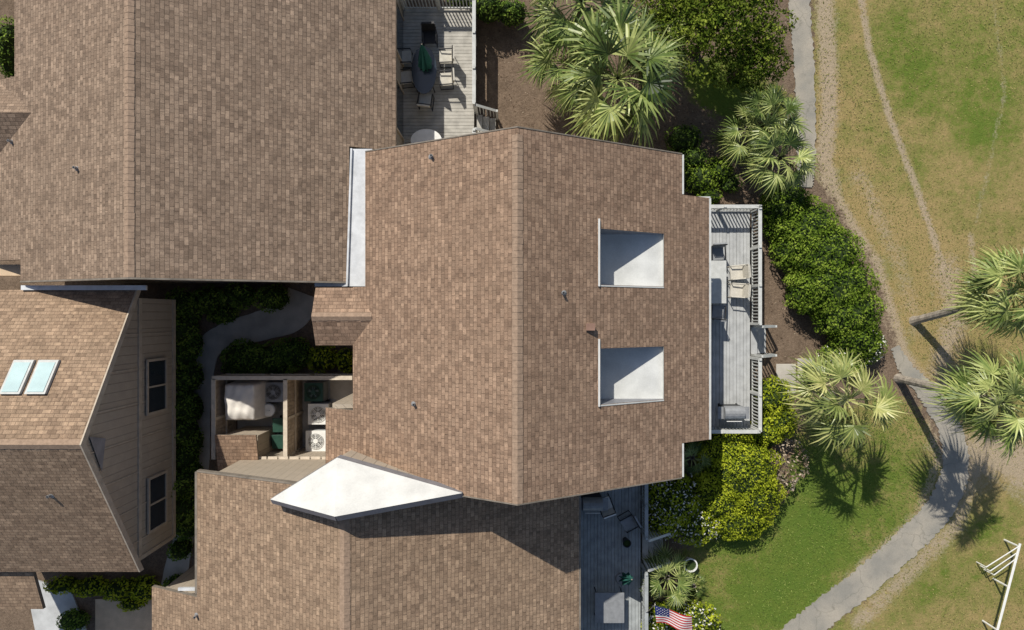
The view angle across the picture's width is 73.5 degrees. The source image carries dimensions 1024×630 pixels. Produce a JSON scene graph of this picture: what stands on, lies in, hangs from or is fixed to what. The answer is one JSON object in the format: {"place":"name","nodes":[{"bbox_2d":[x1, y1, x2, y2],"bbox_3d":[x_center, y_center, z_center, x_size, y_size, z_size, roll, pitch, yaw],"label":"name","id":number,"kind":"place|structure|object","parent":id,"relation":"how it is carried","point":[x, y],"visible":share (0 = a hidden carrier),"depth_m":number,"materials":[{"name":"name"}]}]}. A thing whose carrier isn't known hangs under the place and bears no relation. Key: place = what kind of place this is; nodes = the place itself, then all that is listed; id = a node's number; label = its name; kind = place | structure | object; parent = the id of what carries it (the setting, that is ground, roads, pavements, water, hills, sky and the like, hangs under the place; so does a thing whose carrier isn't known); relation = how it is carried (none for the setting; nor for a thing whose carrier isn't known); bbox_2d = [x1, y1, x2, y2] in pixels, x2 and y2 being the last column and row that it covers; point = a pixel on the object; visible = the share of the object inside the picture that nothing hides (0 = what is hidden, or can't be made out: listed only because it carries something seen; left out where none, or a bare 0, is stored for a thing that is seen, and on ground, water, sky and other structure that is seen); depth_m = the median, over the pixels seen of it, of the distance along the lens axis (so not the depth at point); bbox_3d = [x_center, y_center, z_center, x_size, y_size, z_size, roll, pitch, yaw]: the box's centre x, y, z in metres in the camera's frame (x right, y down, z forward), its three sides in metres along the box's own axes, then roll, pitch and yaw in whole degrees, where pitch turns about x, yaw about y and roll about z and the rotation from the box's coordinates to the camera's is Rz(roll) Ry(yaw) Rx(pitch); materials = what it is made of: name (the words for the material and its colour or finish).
{"place":"outdoors","nodes":[
{"label":"outdoors","id":0,"kind":"place"},
{"bbox_2d":[31,580,151,629],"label":"patio","id":1,"kind":"structure","parent":0,"point":[109,615],"depth_m":28.94,"materials":[{"name":"grey concrete"}]},
{"bbox_2d":[161,287,313,586],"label":"garden path","id":2,"kind":"structure","parent":0,"point":[294,315],"depth_m":28.95,"materials":[{"name":"concrete"}]},
{"bbox_2d":[238,379,352,446],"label":"service yard floor","id":3,"kind":"structure","parent":0,"point":[340,389],"depth_m":28.97,"materials":[{"name":"concrete"}]},
{"bbox_2d":[215,426,277,470],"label":"storage shed","id":4,"kind":"structure","parent":3,"relation":"on","point":[247,443],"depth_m":26.43,"materials":[{"name":"brown"}]},
{"bbox_2d":[224,380,272,419],"bbox_3d":[-10.800,3.475,27.963,1.400,1.973,1.650,0,90,0],"label":"covered hot tub","id":5,"kind":"object","parent":3,"relation":"on","point":[244,399],"visible":0.95,"depth_m":27.13,"materials":[{"name":"fabric"}]},
{"bbox_2d":[265,403,279,416],"bbox_3d":[-10.016,3.922,28.541,0.551,0.857,0.551,0,90,0],"label":"trash bin","id":6,"kind":"object","parent":3,"relation":"on","point":[271,409],"visible":0.99,"depth_m":28.15,"materials":[{"name":"white plastic"}]},
{"bbox_2d":[265,380,282,401],"bbox_3d":[-9.821,3.177,28.555,1.000,0.829,1.000,0,90,0],"label":"air conditioner unit","id":7,"kind":"object","parent":3,"relation":"on","point":[273,390],"visible":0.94,"depth_m":28.20,"materials":[{"name":"grey metal"}]},
{"bbox_2d":[272,432,282,448],"bbox_3d":[-9.526,5.175,28.456,0.540,1.089,0.574,0,90,0],"label":"trash bin","id":8,"kind":"object","parent":3,"relation":"on","point":[277,441],"visible":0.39,"depth_m":27.94,"materials":[{"name":"green plastic"}]},
{"bbox_2d":[272,415,282,431],"bbox_3d":[-9.494,4.499,28.456,0.540,1.089,0.574,0,90,0],"label":"trash bin","id":9,"kind":"object","parent":3,"relation":"on","point":[277,424],"visible":0.55,"depth_m":27.94,"materials":[{"name":"green plastic"}]},
{"bbox_2d":[211,372,352,458],"bbox_3d":[-9.005,4.290,27.799,5.510,2.402,3.820,0,90,0],"label":"wooden fence","id":10,"kind":"object","parent":3,"relation":"on","point":[293,411],"visible":0.75,"depth_m":27.26,"materials":[{"name":"beige wood"}]},
{"bbox_2d":[306,425,325,450],"bbox_3d":[-8.057,5.177,28.529,1.040,0.879,1.040,0,90,0],"label":"air conditioner unit","id":11,"kind":"object","parent":3,"relation":"on","point":[315,437],"visible":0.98,"depth_m":28.15,"materials":[{"name":"white metal"}]},
{"bbox_2d":[304,380,329,401],"bbox_3d":[-8.168,3.177,28.555,0.960,0.829,0.960,0,90,0],"label":"air conditioner unit","id":12,"kind":"object","parent":3,"relation":"on","point":[316,390],"visible":0.99,"depth_m":28.20,"materials":[{"name":"green metal"}]},
{"bbox_2d":[308,399,335,423],"bbox_3d":[-7.960,4.077,28.529,1.040,0.879,1.040,0,90,0],"label":"air conditioner unit","id":13,"kind":"object","parent":3,"relation":"on","point":[316,412],"visible":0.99,"depth_m":28.15,"materials":[{"name":"white metal"}]},
{"bbox_2d":[0,0,1023,629],"bbox_3d":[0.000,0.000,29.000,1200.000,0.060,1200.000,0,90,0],"label":"ground","id":14,"kind":"structure","parent":0,"point":[528,110],"depth_m":29.00,"materials":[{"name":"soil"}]},
{"bbox_2d":[0,14,13,77],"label":"shrub","id":15,"kind":"object","parent":14,"relation":"on","point":[7,48],"visible":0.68,"depth_m":27.54,"materials":[{"name":"green plant"}]},
{"bbox_2d":[0,290,191,608],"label":"townhouse","id":16,"kind":"structure","parent":14,"relation":"on","point":[88,419],"depth_m":22.91,"materials":[{"name":"beige"}]},
{"bbox_2d":[42,574,161,611],"bbox_3d":[-17.049,11.565,28.395,4.956,1.190,1.522,0,90,0],"label":"lime shrub","id":17,"kind":"object","parent":14,"relation":"on","point":[133,595],"visible":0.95,"depth_m":28.22,"materials":[{"name":"green plant"}]},
{"bbox_2d":[166,516,194,561],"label":"shrub","id":18,"kind":"object","parent":14,"relation":"on","point":[181,548],"visible":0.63,"depth_m":27.98,"materials":[{"name":"green plant"}]},
{"bbox_2d":[165,286,204,527],"bbox_3d":[-13.438,3.737,27.753,1.508,2.474,9.832,0,90,0],"label":"hedge","id":19,"kind":"object","parent":14,"relation":"on","point":[189,407],"visible":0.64,"depth_m":27.66,"materials":[{"name":"green plant"}]},
{"bbox_2d":[0,0,406,289],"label":"townhouse","id":20,"kind":"structure","parent":14,"relation":"on","point":[179,141],"depth_m":22.63,"materials":[{"name":"brown"}]},
{"bbox_2d":[306,345,352,373],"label":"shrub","id":21,"kind":"object","parent":14,"relation":"on","point":[324,357],"visible":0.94,"depth_m":28.19,"materials":[{"name":"green plant"}]},
{"bbox_2d":[152,447,580,629],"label":"townhouse","id":22,"kind":"structure","parent":14,"relation":"on","point":[262,562],"depth_m":22.62,"materials":[{"name":"beige"}]},
{"bbox_2d":[403,9,473,144],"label":"wooden deck","id":23,"kind":"structure","parent":14,"relation":"on","point":[451,114],"depth_m":28.00,"materials":[{"name":"grey wood"}]},
{"bbox_2d":[400,48,412,67],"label":"patio chair","id":24,"kind":"object","parent":23,"relation":"on","point":[406,57],"visible":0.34,"depth_m":27.54,"materials":[{"name":"beige metal"}]},
{"bbox_2d":[400,68,414,88],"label":"patio chair","id":25,"kind":"object","parent":23,"relation":"on","point":[406,77],"visible":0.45,"depth_m":27.54,"materials":[{"name":"beige metal"}]},
{"bbox_2d":[411,46,436,93],"bbox_3d":[-3.500,-9.750,27.630,1.000,0.741,1.900,0,90,0],"label":"patio table","id":26,"kind":"object","parent":23,"relation":"on","point":[424,82],"visible":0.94,"depth_m":27.26,"materials":[{"name":"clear glass"}]},
{"bbox_2d":[418,44,431,71],"bbox_3d":[-3.428,-9.847,26.900,0.554,2.209,0.774,0,90,0],"label":"patio umbrella","id":27,"kind":"object","parent":23,"relation":"on","point":[424,60],"visible":0.72,"depth_m":26.70,"materials":[{"name":"green fabric"}]},
{"bbox_2d":[416,92,434,110],"bbox_3d":[-3.484,-8.576,27.508,0.592,0.986,0.658,7,90,0],"label":"patio chair","id":28,"kind":"object","parent":23,"relation":"on","point":[424,100],"visible":1,"depth_m":27.54,"materials":[{"name":"beige fabric"}]},
{"bbox_2d":[411,129,440,142],"bbox_3d":[-3.414,-6.953,27.630,1.240,0.741,0.900,0,90,0],"label":"patio table","id":29,"kind":"object","parent":23,"relation":"on","point":[421,135],"visible":0.55,"depth_m":27.26,"materials":[{"name":"white plastic"}]},
{"bbox_2d":[421,22,437,47],"bbox_3d":[-3.319,-11.243,27.508,0.605,0.986,0.671,0,90,0],"label":"grill","id":30,"kind":"object","parent":23,"relation":"on","point":[428,32],"visible":0.95,"depth_m":27.54,"materials":[{"name":"black metal"}]},
{"bbox_2d":[400,0,476,132],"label":"deck railing","id":31,"kind":"object","parent":23,"relation":"on","point":[474,41],"visible":0.79,"depth_m":27.00,"materials":[{"name":"grey wood"}]},
{"bbox_2d":[439,45,453,67],"bbox_3d":[-2.601,-10.368,27.508,0.660,0.986,0.596,0,90,0],"label":"patio chair","id":32,"kind":"object","parent":23,"relation":"on","point":[446,57],"visible":0.98,"depth_m":27.54,"materials":[{"name":"white fabric"}]},
{"bbox_2d":[439,67,454,89],"bbox_3d":[-2.601,-9.486,27.508,0.657,0.986,0.592,-4,90,0],"label":"patio chair","id":33,"kind":"object","parent":23,"relation":"on","point":[446,79],"visible":1,"depth_m":27.54,"materials":[{"name":"white fabric"}]},
{"bbox_2d":[475,104,497,132],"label":"deck stairs","id":34,"kind":"structure","parent":23,"relation":"attached to","point":[478,127],"depth_m":28.25,"materials":[{"name":"grey wood"}]},
{"bbox_2d":[446,0,529,27],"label":"shrub","id":35,"kind":"object","parent":14,"relation":"on","point":[508,13],"visible":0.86,"depth_m":27.80,"materials":[{"name":"green plant"}]},
{"bbox_2d":[270,126,710,520],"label":"townhouse","id":36,"kind":"structure","parent":14,"relation":"on","point":[522,316],"depth_m":21.50,"materials":[{"name":"brown"}]},
{"bbox_2d":[517,11,614,116],"bbox_3d":[2.251,-9.706,26.783,3.759,4.435,3.619,38,90,0],"label":"palmetto palm","id":37,"kind":"object","parent":14,"relation":"on","point":[540,63],"visible":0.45,"depth_m":25.82,"materials":[{"name":"green plant"}]},
{"bbox_2d":[518,0,639,64],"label":"palmetto palm","id":38,"kind":"object","parent":14,"relation":"on","point":[547,17],"visible":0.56,"depth_m":24.80,"materials":[{"name":"green plant"}]},
{"bbox_2d":[581,485,639,629],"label":"wooden deck","id":39,"kind":"structure","parent":14,"relation":"on","point":[607,556],"depth_m":28.00,"materials":[{"name":"wood"}]},
{"bbox_2d":[581,492,607,513],"bbox_3d":[3.189,7.536,27.465,1.240,1.070,0.626,0,90,0],"label":"gas grill","id":40,"kind":"object","parent":39,"relation":"on","point":[594,502],"visible":0.77,"depth_m":27.05,"materials":[{"name":"grey metal"}]},
{"bbox_2d":[600,493,615,518],"bbox_3d":[3.762,7.664,27.508,0.592,0.986,0.657,-20,90,0],"label":"patio chair","id":41,"kind":"object","parent":39,"relation":"on","point":[609,512],"visible":0.66,"depth_m":27.34,"materials":[{"name":"black metal"}]},
{"bbox_2d":[594,587,623,622],"bbox_3d":[3.884,11.652,27.631,1.160,0.741,1.200,0,90,0],"label":"patio table","id":42,"kind":"object","parent":39,"relation":"on","point":[609,607],"visible":1,"depth_m":27.26,"materials":[{"name":"grey metal"}]},
{"bbox_2d":[615,572,632,585],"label":"potted plant","id":43,"kind":"object","parent":39,"relation":"on","point":[622,578],"visible":1,"depth_m":26.91,"materials":[{"name":"green plant"}]},
{"bbox_2d":[622,537,630,547],"bbox_3d":[4.623,9.183,27.775,0.346,0.450,0.340,0,90,0],"label":"plant pot","id":44,"kind":"object","parent":39,"relation":"on","point":[626,542],"visible":1,"depth_m":27.62,"materials":[{"name":"black metal"}]},
{"bbox_2d":[617,510,640,532],"bbox_3d":[4.710,8.317,27.508,0.658,0.986,0.592,-30,90,0],"label":"patio chair","id":45,"kind":"object","parent":39,"relation":"on","point":[629,521],"visible":1,"depth_m":27.54,"materials":[{"name":"black metal"}]},
{"bbox_2d":[640,484,647,629],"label":"deck railing","id":46,"kind":"object","parent":39,"relation":"on","point":[644,596],"visible":0.88,"depth_m":27.30,"materials":[{"name":"grey wood"}]},
{"bbox_2d":[644,605,691,629],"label":"flag","id":47,"kind":"object","parent":46,"relation":"attached to","point":[675,620],"visible":1,"depth_m":26.00,"materials":[{"name":"multicoloured fabric"}]},
{"bbox_2d":[551,0,686,147],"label":"palmetto palm","id":48,"kind":"object","parent":14,"relation":"on","point":[633,35],"visible":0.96,"depth_m":23.93,"materials":[{"name":"green plant"}]},
{"bbox_2d":[640,524,670,571],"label":"deck stairs","id":49,"kind":"structure","parent":14,"relation":"on","point":[649,544],"depth_m":28.20,"materials":[{"name":"grey wood"}]},
{"bbox_2d":[617,2,697,100],"bbox_3d":[5.570,-10.294,26.902,3.561,4.196,3.224,-31,90,0],"label":"palmetto palm","id":50,"kind":"object","parent":14,"relation":"on","point":[638,74],"visible":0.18,"depth_m":25.59,"materials":[{"name":"green plant"}]},
{"bbox_2d":[638,540,696,608],"bbox_3d":[6.326,10.571,27.897,2.600,2.206,2.504,23,90,0],"label":"dwarf palm","id":51,"kind":"object","parent":14,"relation":"on","point":[684,578],"visible":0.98,"depth_m":27.60,"materials":[{"name":"green plant"}]},
{"bbox_2d":[410,0,940,624],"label":"leaf litter","id":52,"kind":"object","parent":14,"relation":"on","point":[684,194],"visible":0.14,"depth_m":28.98,"materials":[{"name":"brown plant"}]},
{"bbox_2d":[615,0,737,47],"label":"broadleaf tree","id":53,"kind":"object","parent":14,"relation":"on","point":[665,3],"visible":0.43,"depth_m":25.14,"materials":[{"name":"green plant"}]},
{"bbox_2d":[640,599,721,629],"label":"flowering shrub","id":54,"kind":"object","parent":14,"relation":"on","point":[700,613],"visible":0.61,"depth_m":27.95,"materials":[{"name":"green plant"}]},
{"bbox_2d":[643,473,722,547],"bbox_3d":[7.139,8.013,28.114,3.514,1.752,3.176,0,90,0],"label":"flowering shrub","id":55,"kind":"object","parent":14,"relation":"on","point":[673,510],"visible":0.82,"depth_m":27.74,"materials":[{"name":"green plant"}]},
{"bbox_2d":[684,557,697,571],"bbox_3d":[7.436,10.417,28.750,0.583,0.500,0.574,0,90,0],"label":"plant pot","id":56,"kind":"object","parent":14,"relation":"on","point":[692,564],"visible":0.72,"depth_m":28.57,"materials":[{"name":"white ceramic"}]},
{"bbox_2d":[684,570,707,597],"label":"dwarf palm","id":57,"kind":"object","parent":14,"relation":"on","point":[700,590],"visible":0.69,"depth_m":28.53,"materials":[{"name":"green plant"}]},
{"bbox_2d":[684,441,712,476],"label":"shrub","id":58,"kind":"object","parent":14,"relation":"on","point":[691,456],"visible":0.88,"depth_m":27.85,"materials":[{"name":"green plant"}]},
{"bbox_2d":[663,124,742,192],"bbox_3d":[7.831,-6.345,28.408,1.811,1.164,3.932,-41,90,0],"label":"shrub","id":59,"kind":"object","parent":14,"relation":"on","point":[684,139],"visible":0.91,"depth_m":28.25,"materials":[{"name":"green plant"}]},
{"bbox_2d":[643,384,772,504],"bbox_3d":[8.477,5.577,28.522,7.268,0.936,2.556,-34,90,0],"label":"shrub","id":60,"kind":"object","parent":14,"relation":"on","point":[686,446],"visible":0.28,"depth_m":28.36,"materials":[{"name":"green plant"}]},
{"bbox_2d":[684,155,734,204],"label":"shrub","id":61,"kind":"object","parent":14,"relation":"on","point":[699,179],"visible":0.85,"depth_m":28.28,"materials":[{"name":"green plant"}]},
{"bbox_2d":[651,0,798,85],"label":"broadleaf tree","id":62,"kind":"object","parent":14,"relation":"on","point":[724,15],"visible":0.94,"depth_m":24.94,"materials":[{"name":"green plant"}]},
{"bbox_2d":[711,210,749,426],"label":"wooden deck","id":63,"kind":"structure","parent":14,"relation":"on","point":[730,360],"depth_m":28.00,"materials":[{"name":"grey wood"}]},
{"bbox_2d":[711,261,725,302],"bbox_3d":[8.206,-1.315,27.631,0.640,0.741,1.700,0,90,0],"label":"patio table","id":64,"kind":"object","parent":63,"relation":"on","point":[718,281],"visible":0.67,"depth_m":27.26,"materials":[{"name":"paint"}]},
{"bbox_2d":[711,305,726,321],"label":"patio chair","id":65,"kind":"object","parent":63,"relation":"on","point":[717,311],"visible":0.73,"depth_m":27.54,"materials":[{"name":"beige fabric"}]},
{"bbox_2d":[711,242,727,260],"bbox_3d":[8.246,-2.519,27.508,0.592,0.986,0.658,-4,90,0],"label":"patio chair","id":66,"kind":"object","parent":63,"relation":"on","point":[717,253],"visible":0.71,"depth_m":27.54,"materials":[{"name":"black metal"}]},
{"bbox_2d":[718,403,748,421],"bbox_3d":[8.785,3.910,27.465,1.240,1.070,0.626,0,90,0],"label":"gas grill","id":67,"kind":"object","parent":63,"relation":"on","point":[732,411],"visible":1,"depth_m":27.06,"materials":[{"name":"grey metal"}]},
{"bbox_2d":[726,264,750,280],"bbox_3d":[9.094,-1.712,27.508,0.657,0.986,0.592,-5,90,0],"label":"patio chair","id":68,"kind":"object","parent":63,"relation":"on","point":[740,272],"visible":1,"depth_m":27.54,"materials":[{"name":"beige fabric"}]},
{"bbox_2d":[726,283,750,297],"bbox_3d":[9.094,-0.976,27.508,0.657,0.986,0.592,4,90,0],"label":"patio chair","id":69,"kind":"object","parent":63,"relation":"on","point":[740,290],"visible":1,"depth_m":27.54,"materials":[{"name":"beige fabric"}]},
{"bbox_2d":[750,325,776,357],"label":"deck stairs","id":70,"kind":"structure","parent":63,"relation":"attached to","point":[757,338],"depth_m":28.25,"materials":[{"name":"grey wood"}]},
{"bbox_2d":[711,205,761,433],"bbox_3d":[8.400,0.160,27.620,2.900,1.360,9.020,0,90,0],"label":"deck railing","id":71,"kind":"object","parent":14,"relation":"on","point":[751,429],"visible":0.81,"depth_m":27.00,"materials":[{"name":"grey wood"}]},
{"bbox_2d":[690,429,787,541],"bbox_3d":[9.165,6.967,27.959,4.225,2.062,4.780,0,90,0],"label":"lime shrub","id":72,"kind":"object","parent":14,"relation":"on","point":[737,483],"visible":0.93,"depth_m":27.56,"materials":[{"name":"green plant"}]},
{"bbox_2d":[705,100,785,174],"bbox_3d":[9.254,-7.067,27.192,2.816,3.616,2.959,0,90,0],"label":"palmetto palm","id":73,"kind":"object","parent":14,"relation":"on","point":[732,144],"visible":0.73,"depth_m":26.47,"materials":[{"name":"green plant"}]},
{"bbox_2d":[705,15,794,94],"bbox_3d":[9.207,-10.093,27.069,3.504,3.899,3.339,0,90,0],"label":"broadleaf tree","id":74,"kind":"object","parent":14,"relation":"on","point":[734,76],"visible":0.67,"depth_m":26.10,"materials":[{"name":"green plant"}]},
{"bbox_2d":[746,375,800,444],"bbox_3d":[10.782,3.962,28.203,2.254,1.574,2.991,0,90,0],"label":"lime shrub","id":75,"kind":"object","parent":14,"relation":"on","point":[777,423],"visible":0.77,"depth_m":27.85,"materials":[{"name":"green plant"}]},
{"bbox_2d":[735,81,811,154],"bbox_3d":[10.006,-7.549,27.022,2.787,3.956,2.894,0,90,0],"label":"palmetto palm","id":76,"kind":"object","parent":14,"relation":"on","point":[791,108],"visible":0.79,"depth_m":25.85,"materials":[{"name":"green plant"}]},
{"bbox_2d":[735,114,820,200],"bbox_3d":[10.418,-6.100,27.211,3.185,3.578,3.438,0,90,0],"label":"palmetto palm","id":77,"kind":"object","parent":14,"relation":"on","point":[762,171],"visible":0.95,"depth_m":26.12,"materials":[{"name":"green plant"}]},
{"bbox_2d":[768,437,808,497],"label":"dry bush","id":78,"kind":"object","parent":14,"relation":"on","point":[806,464],"visible":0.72,"depth_m":28.04,"materials":[{"name":"beige plant"}]},
{"bbox_2d":[776,358,813,393],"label":"stone paving","id":79,"kind":"structure","parent":14,"relation":"on","point":[781,371],"depth_m":28.95,"materials":[{"name":"beige stone"}]},
{"bbox_2d":[686,396,941,629],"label":"lawn grass","id":80,"kind":"structure","parent":14,"relation":"on","point":[812,572],"depth_m":28.97,"materials":[{"name":"green plant"}]},
{"bbox_2d":[757,182,887,359],"bbox_3d":[12.700,-1.888,27.799,3.863,2.382,8.124,-22,90,0],"label":"hedge","id":81,"kind":"object","parent":14,"relation":"on","point":[814,248],"visible":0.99,"depth_m":27.36,"materials":[{"name":"green plant"}]},
{"bbox_2d":[776,346,907,456],"bbox_3d":[12.329,3.226,26.320,4.671,5.360,4.072,0,90,0],"label":"palmetto palm","id":82,"kind":"object","parent":14,"relation":"on","point":[843,429],"visible":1,"depth_m":24.85,"materials":[{"name":"green plant"}]},
{"bbox_2d":[817,328,888,371],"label":"flowering shrub","id":83,"kind":"object","parent":14,"relation":"on","point":[829,349],"visible":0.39,"depth_m":28.09,"materials":[{"name":"green plant"}]},
{"bbox_2d":[893,345,1023,465],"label":"palmetto palm","id":84,"kind":"object","parent":14,"relation":"on","point":[964,402],"visible":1,"depth_m":23.45,"materials":[{"name":"green plant"}]},
{"bbox_2d":[909,241,1023,340],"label":"palmetto palm","id":85,"kind":"object","parent":14,"relation":"on","point":[996,266],"visible":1,"depth_m":24.17,"materials":[{"name":"green plant"}]},
{"bbox_2d":[976,539,1020,629],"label":"white timber frame","id":86,"kind":"object","parent":14,"relation":"on","point":[1018,547],"visible":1,"depth_m":28.10,"materials":[{"name":"wood"}]},
{"bbox_2d":[788,0,815,187],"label":"path","id":87,"kind":"structure","parent":0,"point":[802,41],"depth_m":28.95,"materials":[{"name":"concrete"}]},
{"bbox_2d":[781,345,969,629],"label":"path","id":88,"kind":"structure","parent":0,"point":[906,542],"depth_m":28.95,"materials":[{"name":"concrete"}]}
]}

